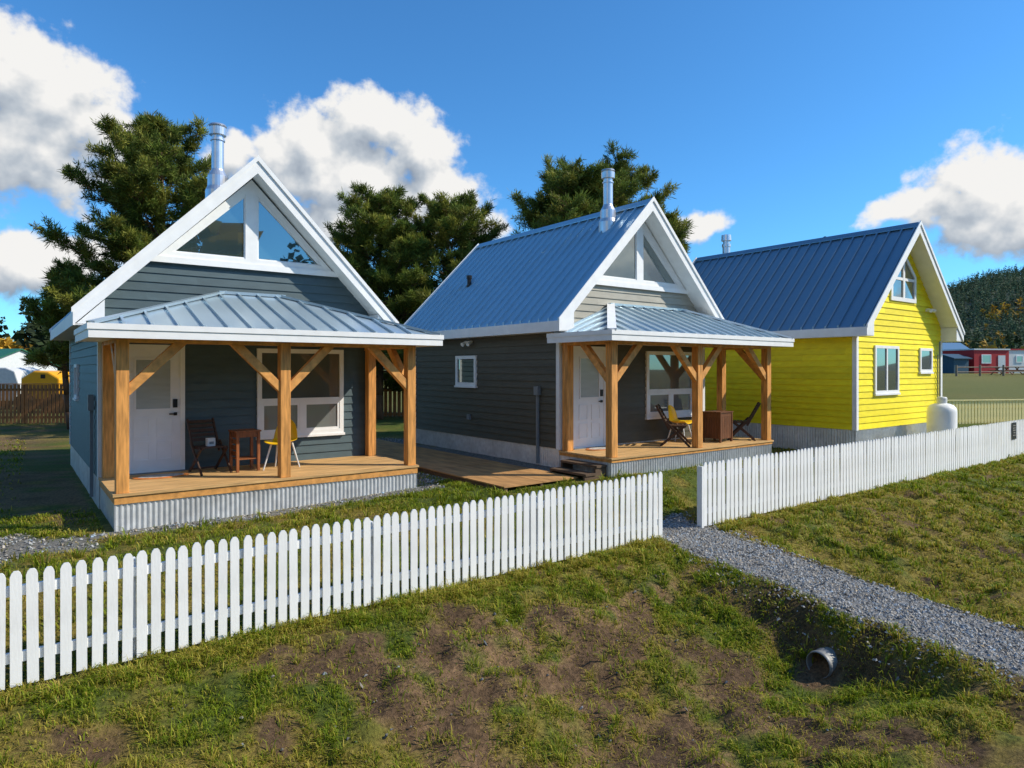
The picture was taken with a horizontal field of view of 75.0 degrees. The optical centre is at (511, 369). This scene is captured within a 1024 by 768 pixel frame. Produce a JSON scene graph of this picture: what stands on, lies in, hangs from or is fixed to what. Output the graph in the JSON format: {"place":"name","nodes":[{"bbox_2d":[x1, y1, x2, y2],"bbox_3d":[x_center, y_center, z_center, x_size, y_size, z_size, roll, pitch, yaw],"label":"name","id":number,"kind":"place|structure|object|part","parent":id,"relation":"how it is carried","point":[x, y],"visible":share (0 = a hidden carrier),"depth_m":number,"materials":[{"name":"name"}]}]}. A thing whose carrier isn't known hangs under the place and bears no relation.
{"place":"outdoors","nodes":[
{"label":"outdoors","id":0,"kind":"place"},
{"bbox_2d":[206,438,214,445],"bbox_3d":[-4.946,1.195,10.936,0.120,0.130,0.102,0,0,-43],"label":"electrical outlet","id":1,"kind":"object","parent":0,"point":[210,441],"visible":1,"depth_m":10.90,"materials":[{"name":"white plastic"}]},
{"bbox_2d":[0,437,444,561],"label":"gravel","id":2,"kind":"structure","parent":0,"point":[176,524],"depth_m":8.90,"materials":[{"name":"grey gravel"}]},
{"bbox_2d":[0,439,898,683],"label":"grass","id":3,"kind":"structure","parent":0,"point":[461,490],"depth_m":9.23,"materials":[{"name":"green plant"}]},
{"bbox_2d":[0,370,1023,767],"bbox_3d":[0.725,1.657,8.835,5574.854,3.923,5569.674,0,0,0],"label":"ground","id":4,"kind":"structure","parent":0,"point":[48,478],"depth_m":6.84,"materials":[{"name":"green plant"}]},
{"bbox_2d":[0,367,40,406],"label":"camper trailer","id":5,"kind":"object","parent":4,"relation":"on","point":[11,375],"visible":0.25,"depth_m":35.83,"materials":[{"name":"white metal"}]},
{"bbox_2d":[0,349,58,370],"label":"workshop","id":6,"kind":"structure","parent":4,"relation":"on","point":[10,357],"depth_m":61.23,"materials":[{"name":"white metal"}]},
{"bbox_2d":[0,383,65,423],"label":"board fence","id":7,"kind":"object","parent":4,"relation":"on","point":[39,416],"visible":0.4,"depth_m":26.95,"materials":[{"name":"brown wood"}]},
{"bbox_2d":[16,371,68,412],"bbox_3d":[-23.481,1.145,34.132,2.900,2.134,1.800,0,0,6],"label":"trailer","id":8,"kind":"object","parent":4,"relation":"on","point":[43,377],"visible":0.24,"depth_m":33.38,"materials":[{"name":"yellow paint"}]},
{"bbox_2d":[17,256,89,428],"bbox_3d":[-15.967,-1.008,24.223,4.147,6.452,3.142,0,0,45],"label":"pine tree","id":9,"kind":"object","parent":4,"relation":"on","point":[49,316],"visible":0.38,"depth_m":23.54,"materials":[{"name":"green plant"}]},
{"bbox_2d":[27,109,228,315],"bbox_3d":[-12.015,-3.540,23.888,7.928,11.464,7.306,0,0,0],"label":"pine tree","id":10,"kind":"object","parent":4,"relation":"on","point":[135,192],"visible":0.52,"depth_m":22.26,"materials":[{"name":"green plant"}]},
{"bbox_2d":[0,305,386,370],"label":"forest","id":11,"kind":"object","parent":4,"relation":"on","point":[31,335],"visible":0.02,"depth_m":98.89,"materials":[{"name":"plant"}]},
{"bbox_2d":[49,122,443,531],"bbox_3d":[-5.953,-0.925,13.602,5.400,7.050,8.701,0,0,-37],"label":"cabin","id":12,"kind":"object","parent":4,"relation":"on","point":[245,297],"visible":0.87,"depth_m":11.28,"materials":[{"name":"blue wood"}]},
{"bbox_2d":[73,364,78,400],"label":"window","id":13,"kind":"structure","parent":12,"relation":"in","point":[76,367],"depth_m":13.48,"materials":[{"name":"white paint"}]},
{"bbox_2d":[129,344,185,474],"bbox_3d":[-5.868,0.660,10.912,0.940,2.120,0.090,0,0,-37],"label":"door","id":14,"kind":"structure","parent":12,"relation":"in","point":[156,407],"depth_m":10.95,"materials":[{"name":"white paint"}]},
{"bbox_2d":[132,473,188,478],"bbox_3d":[-5.539,1.688,10.528,0.800,0.016,0.400,0,0,-37],"label":"door mat","id":15,"kind":"object","parent":12,"relation":"on","point":[158,476],"depth_m":10.47,"materials":[{"name":"fabric"}]},
{"bbox_2d":[186,418,231,475],"bbox_3d":[-5.016,1.273,11.011,0.736,0.888,0.492,0,0,44],"label":"folding chair","id":16,"kind":"object","parent":12,"relation":"on","point":[218,445],"visible":0.96,"depth_m":11.09,"materials":[{"name":"brown wood"}]},
{"bbox_2d":[228,428,260,472],"bbox_3d":[-4.486,1.360,11.191,0.420,0.680,0.392,0,0,-40],"label":"side table","id":17,"kind":"object","parent":12,"relation":"on","point":[251,433],"visible":0.98,"depth_m":11.14,"materials":[{"name":"brown wood"}]},
{"bbox_2d":[151,180,338,276],"bbox_3d":[-4.631,-2.560,11.848,3.206,1.600,0.085,0,0,-37],"label":"gable window","id":18,"kind":"structure","parent":12,"relation":"in","point":[247,231],"depth_m":11.79,"materials":[{"name":"clear glass"}]},
{"bbox_2d":[263,420,299,469],"bbox_3d":[-3.932,1.287,11.404,0.463,0.832,0.496,0,0,6],"label":"shell chair","id":19,"kind":"object","parent":12,"relation":"on","point":[274,440],"visible":0.52,"depth_m":11.54,"materials":[{"name":"yellow plastic"}]},
{"bbox_2d":[256,348,344,439],"bbox_3d":[-3.907,0.448,12.399,1.660,1.635,0.075,0,0,-37],"label":"window","id":20,"kind":"structure","parent":12,"relation":"in","point":[317,402],"depth_m":12.48,"materials":[{"name":"white paint"}]},
{"bbox_2d":[0,472,662,689],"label":"picket fence","id":21,"kind":"object","parent":4,"relation":"on","point":[136,629],"visible":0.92,"depth_m":6.95,"materials":[{"name":"white paint"}]},
{"bbox_2d":[328,232,387,301],"bbox_3d":[-7.187,-1.993,29.202,4.897,8.010,5.129,0,0,0],"label":"pine tree","id":22,"kind":"object","parent":4,"relation":"on","point":[336,244],"visible":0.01,"depth_m":28.48,"materials":[{"name":"green plant"}]},
{"bbox_2d":[322,181,438,418],"bbox_3d":[-5.035,-2.755,26.689,5.983,9.536,6.167,0,0,-29],"label":"pine tree","id":23,"kind":"object","parent":4,"relation":"on","point":[376,213],"visible":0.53,"depth_m":25.58,"materials":[{"name":"green plant"}]},
{"bbox_2d":[384,387,403,415],"bbox_3d":[-2.761,1.528,29.033,13.224,1.745,0.190,0,0,-18],"label":"board fence","id":24,"kind":"object","parent":4,"relation":"on","point":[394,413],"visible":0.02,"depth_m":28.24,"materials":[{"name":"brown wood"}]},
{"bbox_2d":[366,189,508,352],"bbox_3d":[-2.574,-2.684,26.860,7.598,9.498,6.458,0,0,0],"label":"pine tree","id":25,"kind":"object","parent":4,"relation":"on","point":[459,219],"visible":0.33,"depth_m":25.74,"materials":[{"name":"green plant"}]},
{"bbox_2d":[376,439,577,491],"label":"wooden walkway","id":26,"kind":"structure","parent":4,"relation":"on","point":[474,470],"depth_m":13.09,"materials":[{"name":"brown wood"}]},
{"bbox_2d":[403,168,793,480],"bbox_3d":[1.603,-1.035,16.654,6.140,6.830,8.115,0,0,-37],"label":"cabin","id":27,"kind":"object","parent":4,"relation":"on","point":[570,342],"visible":0.86,"depth_m":14.67,"materials":[{"name":"grey"}]},
{"bbox_2d":[454,355,477,387],"bbox_3d":[-1.111,0.063,16.021,0.075,0.765,0.930,0,0,-37],"label":"window","id":28,"kind":"structure","parent":27,"relation":"in","point":[465,366],"depth_m":16.02,"materials":[{"name":"white paint"}]},
{"bbox_2d":[573,346,605,449],"bbox_3d":[1.617,0.590,13.795,0.960,2.120,0.090,0,0,-37],"label":"door","id":29,"kind":"structure","parent":27,"relation":"in","point":[589,387],"depth_m":13.78,"materials":[{"name":"white paint"}]},
{"bbox_2d":[586,447,605,450],"bbox_3d":[1.828,1.618,13.596,0.800,0.016,0.400,0,0,-37],"label":"door mat","id":30,"kind":"object","parent":27,"relation":"on","point":[597,448],"depth_m":13.51,"materials":[{"name":"fabric"}]},
{"bbox_2d":[596,222,688,293],"bbox_3d":[2.813,-2.575,14.698,3.312,1.630,0.085,0,0,-37],"label":"gable window","id":31,"kind":"structure","parent":27,"relation":"in","point":[641,264],"depth_m":14.73,"materials":[{"name":"clear glass"}]},
{"bbox_2d":[645,351,691,419],"bbox_3d":[3.652,0.363,15.337,1.690,1.525,0.075,0,0,-37],"label":"window","id":32,"kind":"structure","parent":27,"relation":"in","point":[667,381],"depth_m":15.26,"materials":[{"name":"white paint"}]},
{"bbox_2d":[655,404,691,446],"bbox_3d":[3.458,1.203,14.273,0.736,0.888,0.492,0,0,19],"label":"folding chair","id":33,"kind":"object","parent":27,"relation":"on","point":[671,426],"visible":0.98,"depth_m":14.12,"materials":[{"name":"brown wood"}]},
{"bbox_2d":[667,405,691,440],"bbox_3d":[3.704,1.217,14.755,0.496,0.832,0.463,0,0,39],"label":"shell chair","id":34,"kind":"object","parent":27,"relation":"on","point":[672,414],"visible":0.97,"depth_m":14.83,"materials":[{"name":"yellow plastic"}]},
{"bbox_2d":[703,410,732,442],"bbox_3d":[4.643,1.290,15.061,0.560,0.680,0.472,0,0,-43],"label":"wooden storage box","id":35,"kind":"object","parent":27,"relation":"on","point":[717,424],"visible":0.98,"depth_m":14.91,"materials":[{"name":"brown wood"}]},
{"bbox_2d":[727,402,760,440],"bbox_3d":[5.345,1.203,15.398,0.736,0.888,0.492,0,0,16],"label":"folding chair","id":36,"kind":"object","parent":27,"relation":"on","point":[747,421],"visible":0.89,"depth_m":15.20,"materials":[{"name":"brown wood"}]},
{"bbox_2d":[505,139,697,240],"bbox_3d":[3.098,-3.425,27.244,7.973,10.949,8.449,0,0,0],"label":"pine tree","id":37,"kind":"object","parent":4,"relation":"on","point":[571,191],"visible":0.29,"depth_m":25.48,"materials":[{"name":"green plant"}]},
{"bbox_2d":[664,205,691,252],"bbox_3d":[6.736,-2.491,28.699,3.042,9.026,3.506,0,0,0],"label":"pine tree","id":38,"kind":"object","parent":4,"relation":"on","point":[673,215],"visible":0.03,"depth_m":28.38,"materials":[{"name":"green plant"}]},
{"bbox_2d":[806,647,837,677],"bbox_3d":[4.407,3.319,8.171,2.401,0.297,0.300,0,0,-35],"label":"culvert pipe","id":39,"kind":"object","parent":4,"relation":"on","point":[828,654],"visible":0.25,"depth_m":7.48,"materials":[{"name":"metal"}]},
{"bbox_2d":[692,221,964,453],"bbox_3d":[8.235,-0.975,19.558,5.660,6.850,6.910,0,0,-37],"label":"cabin","id":40,"kind":"object","parent":4,"relation":"on","point":[869,321],"visible":0.56,"depth_m":17.18,"materials":[{"name":"yellow wood"}]},
{"bbox_2d":[873,345,900,395],"bbox_3d":[9.325,0.033,16.574,1.330,1.225,0.075,0,0,-37],"label":"window","id":41,"kind":"structure","parent":40,"relation":"in","point":[886,358],"depth_m":16.55,"materials":[{"name":"white paint"}]},
{"bbox_2d":[889,258,915,302],"bbox_3d":[10.058,-2.375,17.139,1.440,1.290,0.055,0,0,-37],"label":"gable window","id":42,"kind":"structure","parent":40,"relation":"in","point":[903,289],"depth_m":17.23,"materials":[{"name":"white paint"}]},
{"bbox_2d":[918,348,933,373],"bbox_3d":[11.149,-0.217,17.951,0.820,0.685,0.075,0,0,-37],"label":"window","id":43,"kind":"structure","parent":40,"relation":"in","point":[925,361],"depth_m":17.96,"materials":[{"name":"white paint"}]},
{"bbox_2d":[697,419,1023,527],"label":"picket fence","id":44,"kind":"object","parent":4,"relation":"on","point":[876,462],"visible":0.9,"depth_m":13.19,"materials":[{"name":"white paint"}]},
{"bbox_2d":[1012,422,1016,438],"bbox_3d":[13.883,1.705,18.428,0.320,0.460,0.016,0,0,-36],"label":"notice sign","id":45,"kind":"object","parent":44,"relation":"attached to","point":[1014,430],"visible":1,"depth_m":18.43,"materials":[{"name":"white plastic"}]},
{"bbox_2d":[927,397,956,434],"bbox_3d":[10.933,1.400,16.959,0.660,1.400,0.660,0,0,-37],"label":"propane tank","id":46,"kind":"object","parent":4,"relation":"on","point":[942,414],"visible":0.66,"depth_m":16.73,"materials":[{"name":"white metal"}]},
{"bbox_2d":[942,343,968,349],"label":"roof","id":47,"kind":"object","parent":4,"relation":"on","point":[946,346],"visible":0.09,"depth_m":93.87,"materials":[{"name":"blue metal"}]},
{"bbox_2d":[942,354,971,372],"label":"shed","id":48,"kind":"structure","parent":4,"relation":"on","point":[950,362],"depth_m":73.42,"materials":[{"name":"blue wood"}]},
{"bbox_2d":[942,349,1010,372],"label":"cabin","id":49,"kind":"object","parent":4,"relation":"on","point":[991,357],"visible":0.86,"depth_m":74.36,"materials":[{"name":"red paint"}]},
{"bbox_2d":[981,354,990,362],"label":"window","id":50,"kind":"structure","parent":49,"relation":"in","point":[985,358],"depth_m":74.19,"materials":[{"name":"glass"}]},
{"bbox_2d":[998,355,1004,372],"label":"door","id":51,"kind":"structure","parent":49,"relation":"in","point":[1001,358],"depth_m":74.46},
{"bbox_2d":[947,399,1023,423],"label":"picket fence","id":52,"kind":"object","parent":4,"relation":"on","point":[1011,410],"visible":0.45,"depth_m":23.06,"materials":[{"name":"beige wood"}]},
{"bbox_2d":[955,365,1023,375],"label":"rail fence","id":53,"kind":"object","parent":4,"relation":"on","point":[1003,367],"visible":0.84,"depth_m":63.40,"materials":[{"name":"brown wood"}]},
{"bbox_2d":[990,368,1013,374],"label":"picnic table","id":54,"kind":"object","parent":4,"relation":"on","point":[1001,370],"visible":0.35,"depth_m":67.37,"materials":[{"name":"brown wood"}]},
{"bbox_2d":[1009,349,1023,372],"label":"site trailer","id":55,"kind":"object","parent":4,"relation":"on","point":[1016,357],"visible":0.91,"depth_m":75.14,"materials":[{"name":"white paint"}]},
{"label":"window","id":56,"kind":"part","parent":55,"relation":"part of","materials":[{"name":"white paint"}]},
{"bbox_2d":[0,0,1023,339],"label":"sky","id":57,"kind":"structure","parent":0,"point":[777,122],"materials":[{"name":"blue"}]},
{"bbox_2d":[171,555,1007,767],"bbox_3d":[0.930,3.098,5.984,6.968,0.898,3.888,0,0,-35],"label":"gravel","id":58,"kind":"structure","parent":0,"point":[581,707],"depth_m":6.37,"materials":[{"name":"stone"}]},
{"bbox_2d":[613,511,1023,695],"bbox_3d":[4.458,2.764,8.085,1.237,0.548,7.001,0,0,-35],"label":"gravel path","id":59,"kind":"structure","parent":0,"point":[985,655],"depth_m":8.16,"materials":[{"name":"grey gravel"}]},
{"bbox_2d":[707,452,1023,630],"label":"grass","id":60,"kind":"structure","parent":0,"point":[918,484],"depth_m":11.42,"materials":[{"name":"green plant"}]},
{"bbox_2d":[953,277,1023,345],"bbox_3d":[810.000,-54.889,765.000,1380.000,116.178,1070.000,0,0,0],"label":"hill","id":61,"kind":"structure","parent":0,"point":[1012,304],"depth_m":543.81,"materials":[{"name":"green plant"}]},
{"bbox_2d":[942,265,1023,348],"bbox_3d":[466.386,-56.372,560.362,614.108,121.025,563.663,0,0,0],"label":"forest","id":62,"kind":"object","parent":61,"relation":"on","point":[983,294],"visible":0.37,"depth_m":556.79,"materials":[{"name":"green plant"}]}
]}

